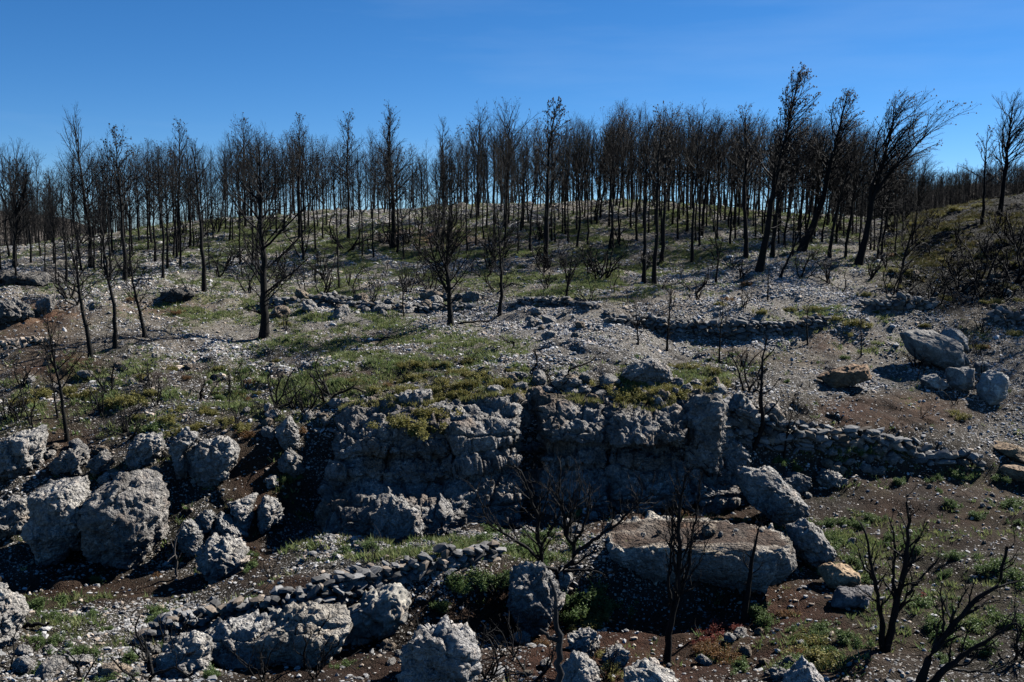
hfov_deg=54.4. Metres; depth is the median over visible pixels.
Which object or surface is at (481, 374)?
leafy shrub
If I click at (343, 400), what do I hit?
rock
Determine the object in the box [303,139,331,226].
burnt pine
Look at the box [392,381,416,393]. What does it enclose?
leafy shrub
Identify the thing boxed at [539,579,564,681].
foreground branch
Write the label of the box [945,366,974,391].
boulder
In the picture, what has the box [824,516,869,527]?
leafy shrub
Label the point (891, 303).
dry stone wall
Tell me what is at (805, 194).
burnt pine
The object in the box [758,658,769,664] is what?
rock
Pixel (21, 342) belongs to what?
dry stone wall
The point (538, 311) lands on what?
rock
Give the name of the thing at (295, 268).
burnt shrub
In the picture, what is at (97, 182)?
burnt pine
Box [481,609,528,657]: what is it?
burnt shrub
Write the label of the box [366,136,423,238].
burnt pine
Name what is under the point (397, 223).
burnt pine
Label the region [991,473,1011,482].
leafy shrub
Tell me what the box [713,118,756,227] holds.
burnt pine
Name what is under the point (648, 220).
burnt pine
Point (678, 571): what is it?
burnt tree
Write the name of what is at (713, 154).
burnt pine
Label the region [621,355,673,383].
boulder
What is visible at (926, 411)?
burnt shrub
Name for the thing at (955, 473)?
leafy shrub
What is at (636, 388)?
leafy shrub
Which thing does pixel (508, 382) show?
leafy shrub
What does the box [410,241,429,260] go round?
burnt shrub
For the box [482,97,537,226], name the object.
burnt pine
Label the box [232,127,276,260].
burnt pine
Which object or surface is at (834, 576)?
boulder
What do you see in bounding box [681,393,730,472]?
boulder
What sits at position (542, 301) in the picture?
dry stone wall
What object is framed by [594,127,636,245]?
burnt pine
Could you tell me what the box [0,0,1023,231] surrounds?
sky
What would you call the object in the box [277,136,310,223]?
burnt pine
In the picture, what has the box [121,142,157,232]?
burnt pine
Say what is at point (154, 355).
rock
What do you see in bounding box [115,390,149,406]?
leafy shrub
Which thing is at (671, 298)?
burnt shrub
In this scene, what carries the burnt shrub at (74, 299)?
on the hillside
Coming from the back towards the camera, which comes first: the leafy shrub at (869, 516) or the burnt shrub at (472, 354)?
the burnt shrub at (472, 354)
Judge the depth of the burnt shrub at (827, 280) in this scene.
50.60 m
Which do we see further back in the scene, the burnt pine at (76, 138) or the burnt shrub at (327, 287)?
the burnt pine at (76, 138)
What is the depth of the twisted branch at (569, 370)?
32.21 m
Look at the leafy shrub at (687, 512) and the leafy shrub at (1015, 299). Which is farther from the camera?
the leafy shrub at (1015, 299)
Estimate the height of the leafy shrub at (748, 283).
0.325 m
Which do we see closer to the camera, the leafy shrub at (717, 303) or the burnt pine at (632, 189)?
the leafy shrub at (717, 303)
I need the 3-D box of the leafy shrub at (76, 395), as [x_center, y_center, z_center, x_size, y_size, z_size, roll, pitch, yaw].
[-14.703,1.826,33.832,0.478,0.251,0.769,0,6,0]
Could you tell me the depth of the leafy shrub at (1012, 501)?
29.14 m
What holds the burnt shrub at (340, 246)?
on the hillside
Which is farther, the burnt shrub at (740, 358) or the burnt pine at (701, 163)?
the burnt pine at (701, 163)
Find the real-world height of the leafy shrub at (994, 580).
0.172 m
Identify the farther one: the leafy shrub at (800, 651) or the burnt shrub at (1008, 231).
the burnt shrub at (1008, 231)
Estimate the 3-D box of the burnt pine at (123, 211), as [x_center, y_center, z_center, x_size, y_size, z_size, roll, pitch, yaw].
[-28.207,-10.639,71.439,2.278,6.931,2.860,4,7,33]
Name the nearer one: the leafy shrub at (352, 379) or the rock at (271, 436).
the rock at (271, 436)
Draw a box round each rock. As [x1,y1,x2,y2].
[11,655,35,674]
[14,644,32,655]
[26,375,35,383]
[35,655,67,679]
[42,644,51,652]
[43,449,55,458]
[45,383,62,391]
[48,443,61,450]
[68,438,88,449]
[68,654,95,665]
[77,370,92,377]
[91,445,108,454]
[97,472,112,485]
[97,662,132,676]
[106,376,117,381]
[107,468,118,472]
[110,471,124,478]
[129,667,142,674]
[148,654,157,667]
[149,644,160,653]
[150,465,162,472]
[151,353,158,358]
[180,668,192,677]
[184,363,192,368]
[243,407,250,412]
[261,417,272,425]
[261,426,274,436]
[264,403,273,411]
[264,409,281,418]
[267,432,275,438]
[270,305,290,317]
[294,289,308,298]
[301,408,311,415]
[302,299,316,311]
[302,411,313,420]
[313,429,320,434]
[318,413,327,417]
[321,416,329,425]
[327,398,340,407]
[332,304,350,318]
[340,397,348,404]
[353,292,367,300]
[362,307,369,312]
[371,304,391,312]
[380,309,387,316]
[380,638,396,651]
[384,298,394,304]
[387,657,395,665]
[394,649,401,656]
[401,304,415,313]
[419,299,432,307]
[420,289,442,299]
[429,295,442,303]
[453,293,461,299]
[462,291,480,301]
[487,385,504,391]
[493,634,503,642]
[507,374,518,382]
[511,381,527,389]
[513,631,530,644]
[515,371,527,377]
[515,522,524,527]
[521,636,529,644]
[523,669,532,674]
[525,315,534,320]
[525,393,531,401]
[526,319,535,327]
[532,308,541,314]
[532,375,546,384]
[533,369,546,377]
[540,658,551,666]
[541,330,556,339]
[542,314,555,322]
[542,386,553,392]
[548,376,564,386]
[551,533,563,538]
[556,384,564,389]
[557,369,567,375]
[559,516,568,525]
[562,374,578,382]
[564,387,578,394]
[567,377,580,386]
[569,524,584,533]
[570,332,579,337]
[575,321,584,327]
[578,374,590,382]
[578,386,590,394]
[587,393,598,399]
[589,511,597,519]
[594,389,606,395]
[598,373,618,381]
[601,376,620,387]
[603,308,610,314]
[605,386,618,393]
[606,393,618,399]
[647,381,654,386]
[652,394,664,404]
[656,389,664,396]
[661,391,670,400]
[668,377,682,387]
[671,387,678,394]
[677,400,685,405]
[681,383,692,392]
[690,379,701,386]
[695,654,711,665]
[701,522,715,536]
[709,377,720,385]
[713,383,726,395]
[724,632,735,642]
[733,626,746,636]
[739,644,751,656]
[754,627,762,635]
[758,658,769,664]
[768,666,785,678]
[770,673,781,680]
[782,655,795,666]
[795,639,805,645]
[804,492,811,498]
[821,458,833,467]
[827,449,834,456]
[830,465,845,474]
[840,478,847,485]
[843,458,854,465]
[847,537,854,544]
[860,463,872,472]
[866,454,873,463]
[870,466,878,475]
[871,445,886,457]
[877,466,885,475]
[887,453,900,464]
[905,448,917,456]
[995,272,1002,277]
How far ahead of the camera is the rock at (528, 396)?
31.55 m
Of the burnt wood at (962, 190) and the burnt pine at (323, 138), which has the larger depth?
the burnt wood at (962, 190)
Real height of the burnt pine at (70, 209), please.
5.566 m
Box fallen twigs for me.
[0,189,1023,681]
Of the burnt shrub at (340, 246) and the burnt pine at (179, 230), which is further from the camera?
the burnt shrub at (340, 246)
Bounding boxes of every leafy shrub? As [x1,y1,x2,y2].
[6,397,38,406]
[20,631,46,646]
[27,387,51,397]
[27,595,47,609]
[30,661,42,673]
[33,630,65,650]
[35,609,79,622]
[44,641,102,658]
[56,592,70,604]
[62,384,80,394]
[71,393,81,398]
[79,387,98,399]
[85,603,107,616]
[88,571,104,584]
[93,670,139,681]
[96,623,115,631]
[103,394,140,407]
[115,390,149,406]
[121,648,138,664]
[128,421,165,431]
[130,388,159,396]
[131,413,152,419]
[132,609,168,624]
[144,602,179,615]
[147,412,183,423]
[163,362,183,370]
[164,427,183,437]
[169,405,190,412]
[170,309,185,314]
[178,421,210,431]
[197,406,210,413]
[197,408,219,415]
[200,661,221,678]
[212,365,232,370]
[212,394,223,400]
[213,415,235,425]
[222,420,253,432]
[232,388,261,396]
[232,429,254,437]
[242,558,257,572]
[245,550,259,557]
[277,473,302,481]
[298,426,307,433]
[327,657,367,668]
[331,542,350,556]
[345,377,369,382]
[354,537,380,551]
[366,409,428,428]
[367,385,391,394]
[389,378,404,383]
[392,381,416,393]
[396,362,404,367]
[402,372,427,382]
[403,358,426,368]
[404,419,447,440]
[410,403,462,419]
[413,382,444,393]
[418,371,438,377]
[421,374,450,382]
[423,361,439,368]
[428,600,449,613]
[432,377,458,385]
[434,390,446,399]
[435,361,450,365]
[437,393,461,402]
[443,569,473,594]
[444,378,475,388]
[444,388,475,398]
[446,366,468,373]
[447,386,476,398]
[453,357,474,364]
[453,565,489,592]
[454,530,502,546]
[457,370,474,377]
[464,376,482,387]
[468,369,493,379]
[476,568,511,584]
[479,572,509,590]
[480,375,513,388]
[480,523,510,533]
[493,377,512,387]
[499,542,534,553]
[505,367,515,372]
[518,531,536,548]
[518,543,568,565]
[519,528,557,537]
[530,638,550,646]
[558,607,580,626]
[563,582,607,604]
[563,595,592,620]
[564,539,584,550]
[564,615,605,631]
[566,508,586,516]
[580,609,613,622]
[581,596,638,616]
[582,378,599,385]
[589,648,605,657]
[600,660,623,681]
[602,382,618,390]
[607,386,636,396]
[612,393,626,402]
[623,386,655,400]
[627,383,647,393]
[632,381,655,386]
[633,396,654,403]
[647,382,679,394]
[668,362,685,369]
[669,387,691,399]
[675,508,689,515]
[683,362,709,369]
[691,635,717,644]
[692,640,708,650]
[692,642,732,657]
[696,628,723,638]
[698,385,726,390]
[700,376,730,385]
[701,638,720,645]
[704,646,747,663]
[706,366,720,374]
[707,615,727,634]
[713,301,726,305]
[723,621,743,629]
[730,655,750,675]
[740,280,753,285]
[748,597,770,617]
[748,608,789,632]
[751,308,767,314]
[771,455,797,465]
[773,644,831,669]
[776,306,797,311]
[776,609,802,618]
[779,644,842,671]
[788,648,805,656]
[789,618,840,637]
[793,631,812,649]
[796,624,830,649]
[798,638,848,658]
[803,304,822,310]
[807,517,838,527]
[807,631,826,637]
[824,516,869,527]
[824,529,842,551]
[828,315,842,320]
[831,627,875,649]
[836,550,864,568]
[837,445,873,453]
[838,331,853,336]
[839,354,850,359]
[842,317,864,325]
[848,515,869,529]
[855,291,872,296]
[858,444,874,455]
[860,573,872,583]
[862,322,874,327]
[862,512,888,522]
[877,282,901,287]
[881,267,898,271]
[883,532,902,544]
[892,476,905,484]
[900,592,958,611]
[901,541,923,555]
[913,322,931,327]
[920,473,948,482]
[920,612,955,642]
[929,212,945,216]
[929,634,963,645]
[933,650,954,664]
[934,549,978,560]
[937,293,953,300]
[938,224,960,230]
[938,567,952,576]
[938,613,1002,632]
[942,496,963,508]
[946,626,1002,656]
[947,407,959,415]
[947,469,975,479]
[949,204,969,211]
[954,412,971,419]
[968,344,988,349]
[969,510,988,520]
[971,201,990,206]
[971,251,984,257]
[971,557,1009,573]
[979,300,992,303]
[982,298,1009,303]
[985,604,1023,641]
[986,497,1023,508]
[987,578,1002,584]
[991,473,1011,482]
[996,555,1023,590]
[1004,329,1022,335]
[1004,518,1022,524]
[1012,297,1023,301]
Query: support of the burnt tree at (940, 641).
on the hillside
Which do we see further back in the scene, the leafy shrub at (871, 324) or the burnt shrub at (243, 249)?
the burnt shrub at (243, 249)
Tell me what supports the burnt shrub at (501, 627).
on the hillside
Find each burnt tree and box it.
[653,463,718,662]
[749,336,782,450]
[842,484,946,651]
[915,529,1023,681]
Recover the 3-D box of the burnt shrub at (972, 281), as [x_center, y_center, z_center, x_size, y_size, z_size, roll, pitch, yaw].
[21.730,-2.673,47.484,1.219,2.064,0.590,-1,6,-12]
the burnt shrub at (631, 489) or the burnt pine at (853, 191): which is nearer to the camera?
the burnt shrub at (631, 489)
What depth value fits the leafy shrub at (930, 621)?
21.10 m
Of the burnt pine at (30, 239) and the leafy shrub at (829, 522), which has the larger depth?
the burnt pine at (30, 239)
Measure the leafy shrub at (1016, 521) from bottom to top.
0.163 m
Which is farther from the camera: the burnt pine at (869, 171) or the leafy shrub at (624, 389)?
the burnt pine at (869, 171)
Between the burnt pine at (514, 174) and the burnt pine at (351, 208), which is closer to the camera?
the burnt pine at (514, 174)
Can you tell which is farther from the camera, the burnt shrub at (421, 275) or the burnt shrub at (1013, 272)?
the burnt shrub at (421, 275)
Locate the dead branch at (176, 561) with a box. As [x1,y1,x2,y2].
[168,517,185,578]
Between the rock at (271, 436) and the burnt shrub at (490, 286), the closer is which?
the rock at (271, 436)
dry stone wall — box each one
[0,335,54,349]
[133,540,506,644]
[268,292,475,312]
[508,295,601,310]
[603,313,830,341]
[723,396,985,470]
[859,292,937,313]
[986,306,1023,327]
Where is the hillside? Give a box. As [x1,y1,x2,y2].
[0,194,1023,681]
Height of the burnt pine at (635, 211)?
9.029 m
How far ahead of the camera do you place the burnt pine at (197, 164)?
65.64 m
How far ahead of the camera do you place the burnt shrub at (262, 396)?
32.17 m
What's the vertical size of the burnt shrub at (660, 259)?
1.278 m
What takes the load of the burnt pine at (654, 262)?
on the hillside
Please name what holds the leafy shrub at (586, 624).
on the hillside
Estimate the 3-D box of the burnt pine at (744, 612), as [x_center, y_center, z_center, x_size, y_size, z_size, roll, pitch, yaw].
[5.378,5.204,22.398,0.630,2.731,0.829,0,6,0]
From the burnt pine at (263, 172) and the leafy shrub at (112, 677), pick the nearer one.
the leafy shrub at (112, 677)
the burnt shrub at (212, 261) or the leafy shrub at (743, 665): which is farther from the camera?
the burnt shrub at (212, 261)
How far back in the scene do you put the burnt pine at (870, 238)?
62.18 m
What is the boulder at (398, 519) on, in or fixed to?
on the hillside
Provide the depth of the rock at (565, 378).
32.20 m
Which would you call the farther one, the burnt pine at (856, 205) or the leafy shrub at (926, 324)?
the burnt pine at (856, 205)
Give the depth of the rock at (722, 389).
31.28 m
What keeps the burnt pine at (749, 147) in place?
on the hillside
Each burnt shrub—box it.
[0,354,38,386]
[0,383,35,421]
[0,395,21,421]
[0,619,24,671]
[4,384,28,413]
[21,384,42,429]
[49,642,106,679]
[51,268,89,305]
[51,269,75,298]
[71,205,106,242]
[81,360,119,393]
[82,381,109,416]
[95,409,147,439]
[106,244,146,272]
[107,607,196,681]
[118,258,140,277]
[118,395,148,432]
[131,366,152,381]
[132,375,164,405]
[135,361,157,388]
[144,622,157,662]
[148,604,199,654]
[157,209,187,243]
[157,528,172,562]
[169,222,191,247]
[180,277,196,299]
[187,371,220,399]
[194,225,206,246]
[197,197,229,232]
[199,248,240,276]
[205,233,246,257]
[206,241,239,270]
[221,365,232,394]
[224,261,270,292]
[228,388,241,423]
[229,640,281,681]
[233,351,244,381]
[238,366,255,391]
[241,394,260,411]
[246,253,275,277]
[252,385,270,406]
[258,362,309,408]
[258,559,276,579]
[266,260,287,281]
[267,397,281,416]
[268,243,302,278]
[278,222,318,257]
[281,377,306,409]
[282,311,292,330]
[289,252,308,290]
[292,612,343,668]
[293,382,324,414]
[303,348,371,402]
[303,650,331,679]
[304,249,343,282]
[307,260,344,293]
[311,249,322,268]
[311,262,319,281]
[324,211,390,251]
[340,260,365,285]
[351,263,375,290]
[357,280,382,302]
[364,223,381,249]
[368,275,381,290]
[369,533,379,560]
[375,219,413,247]
[375,226,386,243]
[388,358,413,377]
[389,262,421,292]
[396,223,414,243]
[400,273,415,285]
[409,603,424,626]
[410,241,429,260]
[410,259,426,283]
[412,252,443,289]
[425,272,434,287]
[431,280,443,292]
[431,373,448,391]
[455,602,476,623]
[459,254,493,277]
[462,447,661,590]
[467,342,477,360]
[473,235,498,268]
[475,622,515,680]
[477,231,496,255]
[480,263,527,291]
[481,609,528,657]
[481,613,501,646]
[481,626,556,681]
[482,559,498,610]
[486,227,517,261]
[487,610,508,643]
[525,238,560,272]
[531,237,555,268]
[532,220,549,240]
[532,265,554,286]
[536,214,553,235]
[540,269,556,288]
[542,364,573,387]
[559,240,572,268]
[573,275,596,301]
[575,242,605,273]
[581,239,633,278]
[586,635,620,680]
[593,233,627,277]
[607,215,626,243]
[607,260,620,291]
[616,281,631,303]
[618,232,635,246]
[622,500,648,518]
[624,471,640,513]
[628,248,659,269]
[649,274,671,289]
[651,250,663,265]
[660,264,712,292]
[664,288,677,306]
[683,528,701,544]
[686,276,705,299]
[688,441,725,484]
[701,236,728,260]
[719,249,741,267]
[724,342,768,367]
[725,345,782,392]
[733,284,752,308]
[737,256,754,278]
[789,253,823,278]
[802,247,835,282]
[810,245,824,259]
[825,262,850,292]
[828,647,841,678]
[864,250,887,278]
[871,239,891,268]
[877,261,928,299]
[879,203,911,233]
[897,188,916,222]
[902,352,924,368]
[903,263,924,284]
[910,268,952,298]
[916,355,926,380]
[918,399,933,417]
[924,202,947,226]
[927,209,944,229]
[933,265,953,303]
[935,238,978,278]
[936,258,992,292]
[940,388,966,404]
[945,260,963,290]
[945,277,956,304]
[949,215,974,245]
[950,250,984,286]
[950,322,971,332]
[953,236,1008,279]
[954,252,970,274]
[960,264,982,300]
[967,311,997,333]
[968,339,987,355]
[971,265,998,297]
[972,230,993,257]
[973,240,1000,256]
[974,358,989,382]
[979,207,1023,245]
[983,268,1018,300]
[984,213,1002,231]
[984,221,1003,255]
[984,603,1023,663]
[987,251,1019,272]
[988,205,1014,227]
[989,275,1022,296]
[992,226,1023,283]
[999,208,1023,243]
[999,224,1021,256]
[1002,266,1023,285]
[1011,221,1023,265]
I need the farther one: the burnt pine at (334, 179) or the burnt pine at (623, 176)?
the burnt pine at (623, 176)
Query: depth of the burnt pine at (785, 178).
71.27 m
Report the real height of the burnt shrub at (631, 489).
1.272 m
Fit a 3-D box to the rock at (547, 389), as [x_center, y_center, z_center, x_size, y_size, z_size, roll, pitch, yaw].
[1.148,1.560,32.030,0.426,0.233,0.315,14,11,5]
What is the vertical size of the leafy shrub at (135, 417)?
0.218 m
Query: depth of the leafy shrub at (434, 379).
32.83 m
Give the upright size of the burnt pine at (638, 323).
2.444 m
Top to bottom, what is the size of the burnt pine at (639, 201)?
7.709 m
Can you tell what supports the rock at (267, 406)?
on the hillside
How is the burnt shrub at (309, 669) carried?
on the hillside
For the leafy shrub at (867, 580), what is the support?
on the hillside
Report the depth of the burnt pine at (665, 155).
72.58 m
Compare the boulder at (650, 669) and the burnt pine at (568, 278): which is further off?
the burnt pine at (568, 278)
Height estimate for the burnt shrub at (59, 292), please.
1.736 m
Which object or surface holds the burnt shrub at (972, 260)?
on the hillside
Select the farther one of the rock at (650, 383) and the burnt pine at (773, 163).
the burnt pine at (773, 163)
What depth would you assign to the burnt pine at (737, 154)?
64.16 m
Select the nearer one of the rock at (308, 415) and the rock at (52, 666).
the rock at (52, 666)
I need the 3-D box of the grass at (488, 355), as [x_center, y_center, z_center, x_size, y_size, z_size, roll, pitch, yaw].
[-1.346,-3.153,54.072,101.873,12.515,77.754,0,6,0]
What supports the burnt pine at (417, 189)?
on the hillside
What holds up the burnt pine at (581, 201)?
on the hillside
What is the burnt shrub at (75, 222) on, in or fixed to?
on the hillside
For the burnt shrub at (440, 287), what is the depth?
49.02 m
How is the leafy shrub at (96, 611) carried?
on the hillside
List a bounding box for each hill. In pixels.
[0,215,99,246]
[863,183,1022,216]
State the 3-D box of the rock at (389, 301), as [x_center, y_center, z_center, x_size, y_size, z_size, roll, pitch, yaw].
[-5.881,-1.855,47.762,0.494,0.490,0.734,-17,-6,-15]
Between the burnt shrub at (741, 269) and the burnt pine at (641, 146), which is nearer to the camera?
the burnt shrub at (741, 269)
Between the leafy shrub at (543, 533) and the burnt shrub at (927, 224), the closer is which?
the leafy shrub at (543, 533)
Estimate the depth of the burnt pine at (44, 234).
53.32 m
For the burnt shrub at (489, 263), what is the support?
on the hillside
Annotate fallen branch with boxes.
[22,618,49,627]
[378,334,402,343]
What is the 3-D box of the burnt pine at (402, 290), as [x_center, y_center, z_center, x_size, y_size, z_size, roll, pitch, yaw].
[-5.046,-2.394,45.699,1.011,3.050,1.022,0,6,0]
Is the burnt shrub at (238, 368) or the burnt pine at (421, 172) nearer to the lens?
the burnt shrub at (238, 368)
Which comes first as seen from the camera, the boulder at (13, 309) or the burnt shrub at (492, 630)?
the burnt shrub at (492, 630)
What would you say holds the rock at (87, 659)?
on the hillside
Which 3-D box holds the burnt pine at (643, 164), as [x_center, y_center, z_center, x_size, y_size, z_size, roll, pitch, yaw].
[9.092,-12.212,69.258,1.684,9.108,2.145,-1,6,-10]
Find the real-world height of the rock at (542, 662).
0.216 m
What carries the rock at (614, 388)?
on the hillside
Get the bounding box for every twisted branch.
[499,334,514,347]
[531,346,548,374]
[565,351,600,375]
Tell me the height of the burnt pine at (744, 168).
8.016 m
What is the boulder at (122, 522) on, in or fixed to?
on the hillside
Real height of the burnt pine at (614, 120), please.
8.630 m
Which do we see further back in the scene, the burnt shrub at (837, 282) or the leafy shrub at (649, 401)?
the burnt shrub at (837, 282)
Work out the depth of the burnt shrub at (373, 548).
22.85 m
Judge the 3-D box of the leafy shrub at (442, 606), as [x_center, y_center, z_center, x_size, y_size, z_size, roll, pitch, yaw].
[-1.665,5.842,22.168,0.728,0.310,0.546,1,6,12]
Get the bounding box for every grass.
[0,193,1023,681]
[337,383,719,411]
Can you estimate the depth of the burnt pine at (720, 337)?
38.64 m
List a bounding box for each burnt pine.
[0,136,36,265]
[0,142,17,257]
[0,151,43,284]
[0,152,15,273]
[4,157,42,262]
[6,153,35,245]
[22,147,58,255]
[22,172,70,284]
[27,182,65,271]
[28,166,71,263]
[32,164,65,242]
[34,303,85,441]
[39,333,64,417]
[45,159,81,283]
[46,206,111,357]
[51,141,111,234]
[54,149,93,270]
[55,153,88,256]
[56,100,112,267]
[57,176,76,248]
[71,152,116,269]
[73,192,127,348]
[75,156,125,268]
[82,140,121,275]
[88,146,118,281]
[96,123,141,279]
[100,153,131,236]
[101,132,122,251]
[103,152,146,251]
[105,141,157,271]
[107,161,125,243]
[120,143,171,249]
[120,243,156,337]
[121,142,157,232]
[127,154,145,239]
[129,138,180,261]
[136,138,155,241]
[137,141,190,268]
[145,151,173,277]
[151,146,170,233]
[154,149,193,257]
[158,137,188,254]
[160,115,193,252]
[163,136,186,266]
[173,132,218,291]
[174,147,210,246]
[176,155,191,235]
[178,137,206,245]
[185,143,214,239]
[189,163,231,269]
[192,145,212,231]
[194,162,229,229]
[200,141,242,229]
[200,147,224,238]
[212,129,244,240]
[215,141,240,239]
[219,133,314,338]
[219,153,258,263]
[222,112,267,226]
[224,140,247,227]
[228,131,278,248]
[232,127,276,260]
[233,125,254,216]
[239,141,267,262]
[247,131,289,229]
[256,121,273,219]
[261,144,295,232]
[262,139,289,221]
[268,133,294,230]
[273,130,304,218]
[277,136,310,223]
[280,131,308,215]
[285,125,324,226]
[286,128,316,259]
[287,112,308,236]
[291,134,336,249]
[292,130,311,228]
[302,145,337,238]
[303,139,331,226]
[314,134,336,223]
[319,139,347,252]
[325,137,345,215]
[327,108,366,238]
[332,220,343,286]
[333,137,352,225]
[339,143,374,249]
[339,146,357,218]
[341,149,355,201]
[341,150,369,255]
[351,147,358,216]
[361,128,381,218]
[361,136,393,256]
[364,127,406,212]
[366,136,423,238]
[366,150,393,219]
[370,99,424,248]
[372,146,420,257]
[380,147,410,252]
[393,257,409,316]
[394,182,484,325]
[401,146,433,232]
[405,158,437,248]
[406,162,429,229]
[409,151,430,219]
[417,150,452,251]
[419,135,453,224]
[420,139,432,213]
[427,114,454,225]
[427,145,465,247]
[434,138,465,248]
[442,139,464,242]
[443,127,478,218]
[444,139,479,223]
[448,115,503,244]
[456,138,477,250]
[463,99,494,216]
[463,132,478,218]
[465,126,491,216]
[472,132,501,238]
[478,197,520,315]
[480,112,497,227]
[480,132,503,224]
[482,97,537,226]
[483,116,517,211]
[484,122,520,223]
[485,116,506,241]
[487,121,540,252]
[489,127,522,247]
[500,133,520,218]
[503,122,539,230]
[509,127,536,226]
[512,139,540,221]
[514,125,566,250]
[518,117,554,206]
[521,125,547,202]
[521,138,545,222]
[528,96,572,266]
[528,125,570,241]
[530,132,572,241]
[538,118,565,207]
[544,114,603,229]
[549,121,561,240]
[549,136,585,232]
[550,126,570,219]
[555,121,575,234]
[555,239,584,305]
[558,120,593,246]
[559,131,575,240]
[563,118,583,213]
[570,111,600,244]
[574,121,593,212]
[577,124,602,216]
[582,123,607,222]
[584,107,636,225]
[585,104,651,239]
[585,129,628,220]
[585,135,621,223]
[591,113,637,217]
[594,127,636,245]
[595,124,614,202]
[596,116,625,249]
[604,120,657,227]
[605,100,630,205]
[614,99,637,207]
[614,139,630,200]
[615,107,642,215]
[620,291,650,344]
[626,127,673,232]
[627,106,663,212]
[628,100,650,227]
[629,106,649,240]
[629,119,664,223]
[631,113,684,223]
[631,121,657,221]
[633,115,665,282]
[637,101,679,283]
[641,126,683,244]
[644,113,657,206]
[647,110,676,217]
[650,114,682,262]
[651,102,694,211]
[657,118,699,238]
[657,120,674,206]
[661,275,675,350]
[662,110,693,218]
[664,125,687,224]
[669,106,716,231]
[673,118,727,241]
[679,104,711,207]
[680,112,696,214]
[682,116,704,207]
[682,122,721,234]
[683,99,714,261]
[690,123,715,245]
[692,110,743,238]
[693,117,724,206]
[695,116,726,226]
[699,110,726,237]
[701,134,738,231]
[703,117,732,211]
[705,107,725,216]
[706,190,718,282]
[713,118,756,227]
[714,293,732,361]
[715,118,735,220]
[715,120,756,219]
[716,110,741,244]
[719,124,760,227]
[721,110,755,238]
[722,116,759,225]
[724,126,771,238]
[725,116,786,238]
[728,101,768,258]
[730,111,768,215]
[740,108,782,220]
[740,515,766,622]
[741,62,821,272]
[743,144,765,225]
[748,124,779,233]
[757,111,807,257]
[757,127,775,222]
[758,126,766,215]
[761,126,784,216]
[763,127,802,243]
[764,128,816,236]
[764,134,781,231]
[766,261,771,299]
[769,121,798,226]
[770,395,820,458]
[778,125,831,245]
[779,191,816,277]
[781,111,821,219]
[782,146,815,255]
[783,126,813,217]
[786,114,830,230]
[786,123,829,243]
[790,120,827,226]
[796,118,805,216]
[796,129,846,233]
[797,88,872,251]
[797,123,850,241]
[799,302,812,344]
[800,113,828,208]
[803,126,833,235]
[809,110,833,221]
[810,121,851,219]
[814,140,852,241]
[822,111,864,224]
[824,117,870,221]
[824,135,872,242]
[825,130,872,257]
[825,134,862,236]
[827,119,882,229]
[829,131,859,235]
[835,129,895,257]
[840,131,890,241]
[842,124,874,234]
[846,88,981,265]
[846,121,882,228]
[849,130,892,249]
[850,126,879,249]
[853,145,888,250]
[855,143,866,233]
[857,306,864,356]
[860,147,880,222]
[865,138,921,258]
[869,132,930,253]
[877,146,917,227]
[878,144,905,246]
[883,199,934,288]
[885,143,920,256]
[891,150,917,232]
[893,151,919,228]
[901,143,925,212]
[905,157,949,244]
[909,168,928,235]
[915,153,941,213]
[957,125,1007,224]
[981,88,1023,216]
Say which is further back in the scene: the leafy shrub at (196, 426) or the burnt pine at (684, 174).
the burnt pine at (684, 174)
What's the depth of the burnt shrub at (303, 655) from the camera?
18.94 m
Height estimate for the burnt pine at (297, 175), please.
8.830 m
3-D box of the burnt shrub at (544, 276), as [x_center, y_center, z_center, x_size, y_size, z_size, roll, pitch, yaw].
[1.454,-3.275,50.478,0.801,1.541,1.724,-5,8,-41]
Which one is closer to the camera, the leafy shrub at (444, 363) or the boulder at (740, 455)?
the boulder at (740, 455)
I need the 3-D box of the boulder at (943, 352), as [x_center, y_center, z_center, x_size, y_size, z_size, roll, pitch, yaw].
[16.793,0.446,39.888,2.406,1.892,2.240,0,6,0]
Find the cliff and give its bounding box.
[314,386,740,537]
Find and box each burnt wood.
[0,117,941,245]
[0,188,258,245]
[793,157,1022,213]
[828,160,1023,217]
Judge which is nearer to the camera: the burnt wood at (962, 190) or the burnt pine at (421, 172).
the burnt pine at (421, 172)
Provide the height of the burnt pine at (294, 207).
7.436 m
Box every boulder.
[0,271,70,285]
[0,297,33,324]
[0,424,48,478]
[0,494,29,538]
[0,582,29,646]
[20,475,90,565]
[35,293,55,313]
[47,443,90,475]
[77,468,170,569]
[85,448,115,476]
[124,432,165,469]
[155,630,213,678]
[160,287,194,302]
[168,426,199,478]
[177,518,203,557]
[186,435,239,487]
[194,509,217,534]
[195,532,249,584]
[204,609,275,668]
[209,511,248,537]
[227,492,257,529]
[244,601,352,668]
[257,494,283,534]
[263,474,278,489]
[275,415,299,450]
[276,447,304,476]
[344,583,411,645]
[371,494,423,542]
[393,388,432,405]
[395,614,481,681]
[506,560,565,637]
[553,567,572,593]
[561,650,600,681]
[567,627,599,656]
[601,511,797,593]
[601,644,629,668]
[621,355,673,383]
[623,657,676,681]
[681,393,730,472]
[682,438,719,474]
[702,469,731,487]
[724,438,751,475]
[728,392,760,428]
[735,465,809,525]
[759,401,784,424]
[782,471,811,492]
[782,655,823,681]
[786,517,836,569]
[815,468,842,487]
[816,364,871,387]
[817,562,860,588]
[831,585,873,608]
[900,329,964,371]
[919,374,948,390]
[940,327,968,351]
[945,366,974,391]
[963,352,969,365]
[973,361,988,372]
[976,370,1008,404]
[993,440,1023,461]
[999,462,1023,481]
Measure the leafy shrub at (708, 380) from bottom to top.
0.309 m

